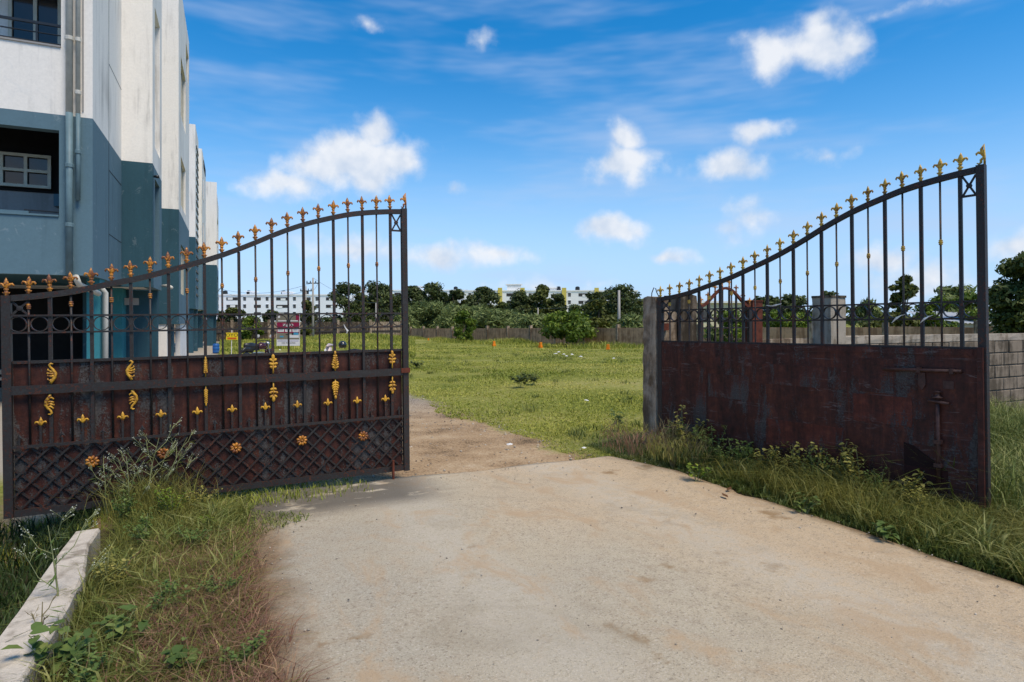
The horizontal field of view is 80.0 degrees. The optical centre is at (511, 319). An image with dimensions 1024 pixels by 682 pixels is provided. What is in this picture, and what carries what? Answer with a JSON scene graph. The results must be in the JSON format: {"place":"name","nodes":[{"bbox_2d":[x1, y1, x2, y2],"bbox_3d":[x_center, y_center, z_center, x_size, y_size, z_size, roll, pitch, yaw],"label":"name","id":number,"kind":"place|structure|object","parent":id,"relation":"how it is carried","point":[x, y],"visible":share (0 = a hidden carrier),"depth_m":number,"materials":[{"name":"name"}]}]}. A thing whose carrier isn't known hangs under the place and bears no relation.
{"place":"outdoors","nodes":[
{"label":"outdoors","id":0,"kind":"place"},
{"bbox_2d":[0,477,372,569],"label":"grass","id":1,"kind":"structure","parent":0,"point":[277,489],"depth_m":5.10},
{"bbox_2d":[218,332,416,356],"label":"field grass","id":2,"kind":"structure","parent":0,"point":[311,345],"depth_m":50.27,"materials":[{"name":"plant"}]},
{"bbox_2d":[345,394,588,483],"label":"lane gravel","id":3,"kind":"structure","parent":0,"point":[465,439],"depth_m":8.06,"materials":[{"name":"gravel"}]},
{"bbox_2d":[0,320,1023,681],"bbox_3d":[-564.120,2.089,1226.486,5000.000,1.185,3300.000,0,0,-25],"label":"ground","id":4,"kind":"structure","parent":0,"point":[434,448],"depth_m":8.93,"materials":[{"name":"plant"}]},
{"bbox_2d":[1,618,95,681],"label":"leafy weed","id":5,"kind":"object","parent":4,"relation":"on","point":[65,648],"visible":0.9,"depth_m":2.54,"materials":[{"name":"green plant"}]},
{"bbox_2d":[0,528,99,681],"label":"curb","id":6,"kind":"structure","parent":4,"relation":"on","point":[19,624],"depth_m":2.95,"materials":[{"name":"concrete"}]},
{"bbox_2d":[0,503,103,642],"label":"ditch grass","id":7,"kind":"structure","parent":4,"relation":"on","point":[23,592],"depth_m":4.20,"materials":[{"name":"plant"}]},
{"bbox_2d":[14,505,109,600],"bbox_3d":[-2.258,1.232,3.071,0.302,0.636,0.366,0,0,40],"label":"flowering weed","id":8,"kind":"object","parent":4,"relation":"on","point":[55,562],"visible":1,"depth_m":3.04,"materials":[{"name":"green plant"}]},
{"bbox_2d":[52,631,115,681],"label":"leafy weed","id":9,"kind":"object","parent":4,"relation":"on","point":[71,669],"visible":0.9,"depth_m":2.42,"materials":[{"name":"green plant"}]},
{"bbox_2d":[0,0,172,387],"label":"apartment block","id":10,"kind":"structure","parent":4,"relation":"on","point":[80,138],"depth_m":12.25,"materials":[{"name":"teal paint"}]},
{"bbox_2d":[0,151,51,189],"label":"window","id":11,"kind":"structure","parent":10,"relation":"in","point":[22,170],"depth_m":12.08,"materials":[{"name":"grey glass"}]},
{"bbox_2d":[8,0,60,43],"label":"window","id":12,"kind":"structure","parent":10,"relation":"in","point":[48,11],"depth_m":12.19,"materials":[{"name":"glass"}]},
{"bbox_2d":[0,0,191,355],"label":"apartment block","id":13,"kind":"structure","parent":4,"relation":"on","point":[175,141],"depth_m":20.81,"materials":[{"name":"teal paint"}]},
{"bbox_2d":[92,546,138,593],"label":"leafy weed","id":14,"kind":"object","parent":4,"relation":"on","point":[101,568],"visible":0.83,"depth_m":3.38,"materials":[{"name":"plant"}]},
{"bbox_2d":[91,604,150,653],"bbox_3d":[-1.753,1.441,2.767,0.246,0.220,0.216,0,0,34],"label":"leafy weed","id":15,"kind":"object","parent":4,"relation":"on","point":[118,626],"visible":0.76,"depth_m":2.75,"materials":[{"name":"green plant"}]},
{"bbox_2d":[111,489,137,524],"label":"leafy weed","id":16,"kind":"object","parent":4,"relation":"on","point":[126,512],"visible":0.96,"depth_m":4.42,"materials":[{"name":"green plant"}]},
{"bbox_2d":[99,448,150,516],"bbox_3d":[-2.943,1.256,4.603,0.353,0.589,0.285,0,0,17],"label":"flowering weed","id":17,"kind":"object","parent":4,"relation":"on","point":[117,478],"visible":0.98,"depth_m":4.60,"materials":[{"name":"green plant"}]},
{"bbox_2d":[119,507,153,545],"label":"leafy weed","id":18,"kind":"object","parent":4,"relation":"on","point":[144,533],"visible":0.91,"depth_m":3.95,"materials":[{"name":"green plant"}]},
{"bbox_2d":[57,458,228,524],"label":"straw stalks","id":19,"kind":"object","parent":4,"relation":"on","point":[140,492],"visible":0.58,"depth_m":4.71,"materials":[{"name":"plant"}]},
{"bbox_2d":[121,417,181,499],"bbox_3d":[-2.823,1.169,4.789,0.409,0.763,0.366,0,0,-25],"label":"flowering weed","id":20,"kind":"object","parent":4,"relation":"on","point":[141,470],"visible":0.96,"depth_m":4.79,"materials":[{"name":"green plant"}]},
{"bbox_2d":[11,494,311,681],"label":"weedy grass","id":21,"kind":"structure","parent":4,"relation":"on","point":[270,523],"depth_m":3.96,"materials":[{"name":"plant"}]},
{"bbox_2d":[145,578,195,617],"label":"leafy weed","id":22,"kind":"object","parent":4,"relation":"on","point":[167,586],"visible":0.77,"depth_m":3.08,"materials":[{"name":"green plant"}]},
{"bbox_2d":[142,429,198,491],"bbox_3d":[-2.744,1.202,4.882,0.324,0.697,0.392,0,0,37],"label":"flowering weed","id":23,"kind":"object","parent":4,"relation":"on","point":[175,459],"visible":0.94,"depth_m":4.89,"materials":[{"name":"green plant"}]},
{"bbox_2d":[154,485,192,524],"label":"leafy weed","id":24,"kind":"object","parent":4,"relation":"on","point":[163,502],"visible":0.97,"depth_m":4.52,"materials":[{"name":"green plant"}]},
{"bbox_2d":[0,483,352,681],"bbox_3d":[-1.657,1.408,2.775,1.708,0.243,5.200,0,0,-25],"label":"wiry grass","id":25,"kind":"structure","parent":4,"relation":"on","point":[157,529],"depth_m":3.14,"materials":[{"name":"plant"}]},
{"bbox_2d":[161,637,214,680],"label":"leafy weed","id":26,"kind":"object","parent":4,"relation":"on","point":[174,653],"visible":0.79,"depth_m":2.52,"materials":[{"name":"green plant"}]},
{"bbox_2d":[175,520,211,555],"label":"leafy weed","id":27,"kind":"object","parent":4,"relation":"on","point":[191,532],"visible":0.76,"depth_m":3.91,"materials":[{"name":"green plant"}]},
{"bbox_2d":[188,124,205,352],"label":"apartment block","id":28,"kind":"structure","parent":4,"relation":"on","point":[197,203],"depth_m":38.15,"materials":[{"name":"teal paint"}]},
{"bbox_2d":[37,515,357,681],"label":"dry grass","id":29,"kind":"structure","parent":4,"relation":"on","point":[251,615],"depth_m":2.83,"materials":[{"name":"plant"}]},
{"bbox_2d":[183,485,222,511],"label":"leafy weed","id":30,"kind":"object","parent":4,"relation":"on","point":[202,495],"visible":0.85,"depth_m":4.77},
{"bbox_2d":[0,193,409,518],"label":"gate leaf","id":31,"kind":"object","parent":4,"relation":"on","point":[258,420],"visible":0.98,"depth_m":5.09,"materials":[{"name":"metal"}]},
{"bbox_2d":[206,181,220,345],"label":"apartment block","id":32,"kind":"structure","parent":4,"relation":"on","point":[212,267],"depth_m":52.30,"materials":[{"name":"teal paint"}]},
{"bbox_2d":[196,575,242,596],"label":"leafy weed","id":33,"kind":"object","parent":4,"relation":"on","point":[229,583],"visible":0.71,"depth_m":3.22,"materials":[{"name":"green plant"}]},
{"bbox_2d":[219,629,273,681],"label":"leafy weed","id":34,"kind":"object","parent":4,"relation":"on","point":[250,648],"visible":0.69,"depth_m":2.58,"materials":[{"name":"green plant"}]},
{"bbox_2d":[241,315,264,339],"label":"tree","id":35,"kind":"object","parent":4,"relation":"on","point":[248,321],"visible":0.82,"depth_m":69.61,"materials":[{"name":"green plant"}]},
{"bbox_2d":[241,335,270,353],"bbox_3d":[-9.568,1.174,23.003,0.733,1.212,1.889,0,0,17],"label":"motorcycle","id":36,"kind":"object","parent":4,"relation":"on","point":[249,348],"visible":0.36,"depth_m":22.90,"materials":[{"name":"black metal"}]},
{"bbox_2d":[216,290,355,321],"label":"apartment house","id":37,"kind":"structure","parent":4,"relation":"on","point":[280,303],"depth_m":250.00,"materials":[{"name":"white paint"}]},
{"bbox_2d":[174,320,400,341],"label":"end wall","id":38,"kind":"structure","parent":4,"relation":"on","point":[267,333],"depth_m":75.19,"materials":[{"name":"concrete"}]},
{"bbox_2d":[277,315,299,345],"bbox_3d":[-6.231,0.863,17.017,0.640,2.060,0.067,0,0,0],"label":"banner sign","id":39,"kind":"object","parent":4,"relation":"on","point":[282,337],"visible":0.76,"depth_m":16.99,"materials":[{"name":"white plastic"}]},
{"bbox_2d":[300,300,317,335],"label":"tree","id":40,"kind":"object","parent":4,"relation":"on","point":[308,304],"visible":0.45,"depth_m":65.67,"materials":[{"name":"green plant"}]},
{"bbox_2d":[326,281,371,321],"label":"tree","id":41,"kind":"object","parent":4,"relation":"on","point":[341,298],"visible":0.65,"depth_m":116.72,"materials":[{"name":"green plant"}]},
{"bbox_2d":[357,280,399,321],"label":"tree","id":42,"kind":"object","parent":4,"relation":"on","point":[383,294],"visible":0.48,"depth_m":120.35,"materials":[{"name":"green plant"}]},
{"bbox_2d":[393,313,419,335],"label":"thorn bush","id":43,"kind":"object","parent":4,"relation":"on","point":[412,322],"visible":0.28,"depth_m":87.14,"materials":[{"name":"green plant"}]},
{"bbox_2d":[395,285,422,312],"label":"tree","id":44,"kind":"object","parent":4,"relation":"on","point":[413,290],"visible":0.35,"depth_m":124.19,"materials":[{"name":"green plant"}]},
{"bbox_2d":[398,300,455,328],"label":"thorn bush","id":45,"kind":"object","parent":4,"relation":"on","point":[431,310],"visible":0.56,"depth_m":90.60,"materials":[{"name":"green plant"}]},
{"bbox_2d":[412,282,450,319],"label":"tree","id":46,"kind":"object","parent":4,"relation":"on","point":[433,291],"visible":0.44,"depth_m":122.57,"materials":[{"name":"green plant"}]},
{"bbox_2d":[444,289,467,306],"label":"tree","id":47,"kind":"object","parent":4,"relation":"on","point":[456,296],"visible":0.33,"depth_m":127.57,"materials":[{"name":"green plant"}]},
{"bbox_2d":[434,304,489,328],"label":"thorn bush","id":48,"kind":"object","parent":4,"relation":"on","point":[447,317],"visible":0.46,"depth_m":82.06,"materials":[{"name":"green plant"}]},
{"bbox_2d":[453,310,477,341],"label":"wall tree","id":49,"kind":"object","parent":4,"relation":"on","point":[469,323],"visible":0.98,"depth_m":57.73,"materials":[{"name":"green plant"}]},
{"bbox_2d":[465,286,501,308],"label":"tree","id":50,"kind":"object","parent":4,"relation":"on","point":[483,295],"visible":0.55,"depth_m":123.49,"materials":[{"name":"green plant"}]},
{"bbox_2d":[345,342,643,459],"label":"lawn grass","id":51,"kind":"structure","parent":4,"relation":"on","point":[636,361],"depth_m":14.11,"materials":[{"name":"plant"}]},
{"bbox_2d":[470,308,531,328],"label":"thorn bush","id":52,"kind":"object","parent":4,"relation":"on","point":[494,318],"visible":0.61,"depth_m":76.26,"materials":[{"name":"green plant"}]},
{"bbox_2d":[503,288,531,315],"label":"tree","id":53,"kind":"object","parent":4,"relation":"on","point":[519,299],"visible":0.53,"depth_m":123.65,"materials":[{"name":"green plant"}]},
{"bbox_2d":[409,348,642,439],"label":"lawn clumps","id":54,"kind":"object","parent":4,"relation":"on","point":[576,432],"visible":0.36,"depth_m":16.61,"materials":[{"name":"green plant"}]},
{"bbox_2d":[410,336,643,349],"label":"wall foot grass","id":55,"kind":"structure","parent":4,"relation":"on","point":[594,345],"depth_m":47.28,"materials":[{"name":"plant"}]},
{"bbox_2d":[502,312,561,328],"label":"thorn bush","id":56,"kind":"object","parent":4,"relation":"on","point":[535,320],"visible":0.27,"depth_m":64.18,"materials":[{"name":"green plant"}]},
{"bbox_2d":[528,284,553,315],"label":"tree","id":57,"kind":"object","parent":4,"relation":"on","point":[541,293],"visible":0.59,"depth_m":116.41,"materials":[{"name":"green plant"}]},
{"bbox_2d":[464,284,639,311],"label":"apartment house","id":58,"kind":"structure","parent":4,"relation":"on","point":[576,296],"depth_m":250.00,"materials":[{"name":"white paint"}]},
{"bbox_2d":[550,293,567,324],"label":"tree","id":59,"kind":"object","parent":4,"relation":"on","point":[557,302],"visible":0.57,"depth_m":121.43,"materials":[{"name":"green plant"}]},
{"bbox_2d":[538,308,598,346],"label":"wall tree","id":60,"kind":"object","parent":4,"relation":"on","point":[574,327],"visible":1,"depth_m":44.77,"materials":[{"name":"green plant"}]},
{"bbox_2d":[581,291,609,316],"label":"tree","id":61,"kind":"object","parent":4,"relation":"on","point":[594,296],"visible":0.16,"depth_m":111.62,"materials":[{"name":"green plant"}]},
{"bbox_2d":[582,298,617,327],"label":"tree","id":62,"kind":"object","parent":4,"relation":"on","point":[600,319],"visible":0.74,"depth_m":83.41,"materials":[{"name":"green plant"}]},
{"bbox_2d":[602,283,642,317],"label":"tree","id":63,"kind":"object","parent":4,"relation":"on","point":[629,307],"visible":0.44,"depth_m":106.22,"materials":[{"name":"green plant"}]},
{"bbox_2d":[607,312,642,327],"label":"thorn bush","id":64,"kind":"object","parent":4,"relation":"on","point":[631,320],"visible":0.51,"depth_m":56.51,"materials":[{"name":"green plant"}]},
{"bbox_2d":[598,413,665,457],"bbox_3d":[1.371,1.294,6.736,0.818,0.516,0.772,0,0,35],"label":"broom weed","id":65,"kind":"object","parent":4,"relation":"on","point":[623,435],"visible":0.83,"depth_m":6.72,"materials":[{"name":"green plant"}]},
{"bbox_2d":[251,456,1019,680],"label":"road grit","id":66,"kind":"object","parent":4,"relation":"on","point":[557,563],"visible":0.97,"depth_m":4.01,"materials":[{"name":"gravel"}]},
{"bbox_2d":[642,287,668,453],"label":"gate pillar","id":67,"kind":"structure","parent":4,"relation":"on","point":[650,384],"depth_m":7.01,"materials":[{"name":"concrete"}]},
{"bbox_2d":[657,144,990,507],"bbox_3d":[2.538,0.054,5.681,0.119,2.649,3.095,0,-1,-36],"label":"gate leaf","id":68,"kind":"object","parent":67,"relation":"attached to","point":[893,402],"visible":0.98,"depth_m":5.18,"materials":[{"name":"metal"}]},
{"bbox_2d":[642,413,705,468],"bbox_3d":[1.695,1.263,6.247,0.710,0.578,0.651,0,0,-25],"label":"broom weed","id":69,"kind":"object","parent":4,"relation":"on","point":[667,453],"visible":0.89,"depth_m":6.21,"materials":[{"name":"plant"}]},
{"bbox_2d":[668,295,696,340],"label":"gate pillar","id":70,"kind":"structure","parent":4,"relation":"on","point":[684,325],"depth_m":7.37,"materials":[{"name":"concrete"}]},
{"bbox_2d":[701,281,751,341],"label":"wicket gate","id":71,"kind":"structure","parent":70,"relation":"attached to","point":[749,316],"depth_m":7.62,"materials":[{"name":"metal"}]},
{"bbox_2d":[669,405,708,451],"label":"leafy weed","id":72,"kind":"object","parent":4,"relation":"on","point":[681,426],"visible":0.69,"depth_m":6.35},
{"bbox_2d":[674,428,727,470],"bbox_3d":[1.896,1.316,6.079,0.547,0.472,0.539,0,0,-25],"label":"broom weed","id":73,"kind":"object","parent":4,"relation":"on","point":[697,453],"visible":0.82,"depth_m":6.07,"materials":[{"name":"green plant"}]},
{"bbox_2d":[409,321,995,347],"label":"compound wall","id":74,"kind":"structure","parent":4,"relation":"on","point":[617,334],"depth_m":44.25,"materials":[{"name":"concrete"}]},
{"bbox_2d":[691,425,726,464],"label":"leafy weed","id":75,"kind":"object","parent":4,"relation":"on","point":[711,439],"visible":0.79,"depth_m":6.15,"materials":[{"name":"green plant"}]},
{"bbox_2d":[697,301,740,326],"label":"cream house","id":76,"kind":"structure","parent":4,"relation":"on","point":[725,304],"depth_m":62.00,"materials":[{"name":"paint"}]},
{"bbox_2d":[703,309,741,341],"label":"shrub","id":77,"kind":"object","parent":4,"relation":"on","point":[725,330],"visible":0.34,"depth_m":31.36,"materials":[{"name":"green plant"}]},
{"bbox_2d":[724,438,758,468],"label":"leafy weed","id":78,"kind":"object","parent":4,"relation":"on","point":[738,455],"visible":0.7,"depth_m":5.87,"materials":[{"name":"green plant"}]},
{"bbox_2d":[745,300,762,341],"bbox_3d":[3.140,0.774,7.938,0.184,2.052,0.154,0,0,-25],"label":"gate post","id":79,"kind":"object","parent":4,"relation":"on","point":[759,329],"visible":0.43,"depth_m":7.89,"materials":[{"name":"red concrete"}]},
{"bbox_2d":[753,295,781,326],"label":"tree","id":80,"kind":"object","parent":4,"relation":"on","point":[773,300],"visible":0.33,"depth_m":83.09,"materials":[{"name":"green plant"}]},
{"bbox_2d":[752,442,786,468],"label":"leafy weed","id":81,"kind":"object","parent":4,"relation":"on","point":[769,452],"visible":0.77,"depth_m":5.60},
{"bbox_2d":[763,449,789,478],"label":"leafy weed","id":82,"kind":"object","parent":4,"relation":"on","point":[783,461],"visible":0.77,"depth_m":5.50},
{"bbox_2d":[763,338,812,343],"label":"wall","id":83,"kind":"structure","parent":4,"relation":"on","point":[798,340],"depth_m":8.28,"materials":[{"name":"concrete"}]},
{"bbox_2d":[777,293,806,323],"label":"tree","id":84,"kind":"object","parent":4,"relation":"on","point":[786,300],"visible":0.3,"depth_m":77.56,"materials":[{"name":"green plant"}]},
{"bbox_2d":[776,311,811,327],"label":"shrub","id":85,"kind":"object","parent":4,"relation":"on","point":[801,324],"visible":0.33,"depth_m":40.62,"materials":[{"name":"green plant"}]},
{"bbox_2d":[785,441,816,481],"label":"leafy weed","id":86,"kind":"object","parent":4,"relation":"on","point":[796,462],"visible":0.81,"depth_m":5.42,"materials":[{"name":"plant"}]},
{"bbox_2d":[583,431,1023,583],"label":"verge grass","id":87,"kind":"structure","parent":4,"relation":"on","point":[945,554],"depth_m":4.44,"materials":[{"name":"plant"}]},
{"bbox_2d":[800,448,832,479],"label":"leafy weed","id":88,"kind":"object","parent":4,"relation":"on","point":[823,462],"visible":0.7,"depth_m":5.30,"materials":[{"name":"green plant"}]},
{"bbox_2d":[811,295,845,343],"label":"wall pillar","id":89,"kind":"structure","parent":4,"relation":"on","point":[830,332],"depth_m":8.29,"materials":[{"name":"concrete"}]},
{"bbox_2d":[810,439,855,488],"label":"leafy weed","id":90,"kind":"object","parent":4,"relation":"on","point":[841,455],"visible":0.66,"depth_m":5.16,"materials":[{"name":"plant"}]},
{"bbox_2d":[836,445,873,494],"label":"leafy weed","id":91,"kind":"object","parent":4,"relation":"on","point":[849,462],"visible":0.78,"depth_m":5.01,"materials":[{"name":"plant"}]},
{"bbox_2d":[846,297,882,327],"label":"shrub","id":92,"kind":"object","parent":4,"relation":"on","point":[860,311],"visible":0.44,"depth_m":37.91,"materials":[{"name":"green plant"}]},
{"bbox_2d":[853,467,886,501],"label":"leafy weed","id":93,"kind":"object","parent":4,"relation":"on","point":[874,473],"visible":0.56,"depth_m":4.85,"materials":[{"name":"green plant"}]},
{"bbox_2d":[860,315,913,327],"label":"shrub","id":94,"kind":"object","parent":4,"relation":"on","point":[878,323],"visible":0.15,"depth_m":33.65,"materials":[{"name":"green plant"}]},
{"bbox_2d":[871,469,932,505],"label":"leafy weed","id":95,"kind":"object","parent":4,"relation":"on","point":[908,484],"visible":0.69,"depth_m":4.71,"materials":[{"name":"plant"}]},
{"bbox_2d":[784,389,1023,523],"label":"tall grass","id":96,"kind":"structure","parent":4,"relation":"on","point":[1007,450],"depth_m":5.50,"materials":[{"name":"plant"}]},
{"bbox_2d":[888,274,919,326],"bbox_3d":[19.587,-0.203,30.530,1.698,4.230,1.854,0,0,17],"label":"tree","id":97,"kind":"object","parent":4,"relation":"on","point":[911,290],"visible":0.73,"depth_m":30.34,"materials":[{"name":"green plant"}]},
{"bbox_2d":[902,478,929,507],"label":"leafy weed","id":98,"kind":"object","parent":4,"relation":"on","point":[918,494],"visible":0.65,"depth_m":4.57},
{"bbox_2d":[846,333,1023,410],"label":"block wall","id":99,"kind":"structure","parent":4,"relation":"on","point":[1006,362],"depth_m":9.94,"materials":[{"name":"concrete"}]},
{"bbox_2d":[913,295,959,326],"bbox_3d":[21.651,0.311,31.095,2.056,3.194,2.035,0,0,30],"label":"tree","id":100,"kind":"object","parent":4,"relation":"on","point":[929,312],"visible":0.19,"depth_m":30.90,"materials":[{"name":"green plant"}]},
{"bbox_2d":[907,311,997,326],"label":"tin shed","id":101,"kind":"structure","parent":4,"relation":"on","point":[970,323],"depth_m":32.61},
{"bbox_2d":[933,284,976,321],"bbox_3d":[25.949,-0.106,36.161,3.650,4.100,3.602,0,0,-25],"label":"tree","id":102,"kind":"object","parent":4,"relation":"on","point":[950,292],"visible":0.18,"depth_m":35.67,"materials":[{"name":"green plant"}]},
{"bbox_2d":[950,292,990,324],"bbox_3d":[24.053,0.231,31.823,2.578,3.351,2.346,0,0,-25],"label":"tree","id":103,"kind":"object","parent":4,"relation":"on","point":[971,306],"visible":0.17,"depth_m":31.51,"materials":[{"name":"green plant"}]},
{"bbox_2d":[988,251,1023,333],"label":"tree","id":104,"kind":"object","parent":4,"relation":"on","point":[1006,315],"visible":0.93,"depth_m":22.14,"materials":[{"name":"green plant"}]},
{"bbox_2d":[183,0,1023,316],"label":"sky","id":105,"kind":"structure","parent":0,"point":[644,145],"materials":[{"name":"blue"}]},
{"bbox_2d":[243,456,1023,681],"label":"concrete road","id":106,"kind":"structure","parent":0,"point":[685,587],"depth_m":3.40,"materials":[{"name":"concrete"}]},
{"bbox_2d":[794,492,822,513],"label":"leafy weed","id":107,"kind":"object","parent":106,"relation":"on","point":[809,505],"visible":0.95,"depth_m":4.75,"materials":[{"name":"green plant"}]},
{"bbox_2d":[872,520,899,540],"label":"leafy weed","id":108,"kind":"object","parent":106,"relation":"on","point":[883,532],"visible":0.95,"depth_m":4.18,"materials":[{"name":"green plant"}]},
{"bbox_2d":[678,449,1023,573],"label":"tall verge grass","id":109,"kind":"structure","parent":0,"point":[816,489],"depth_m":4.60,"materials":[{"name":"plant"}]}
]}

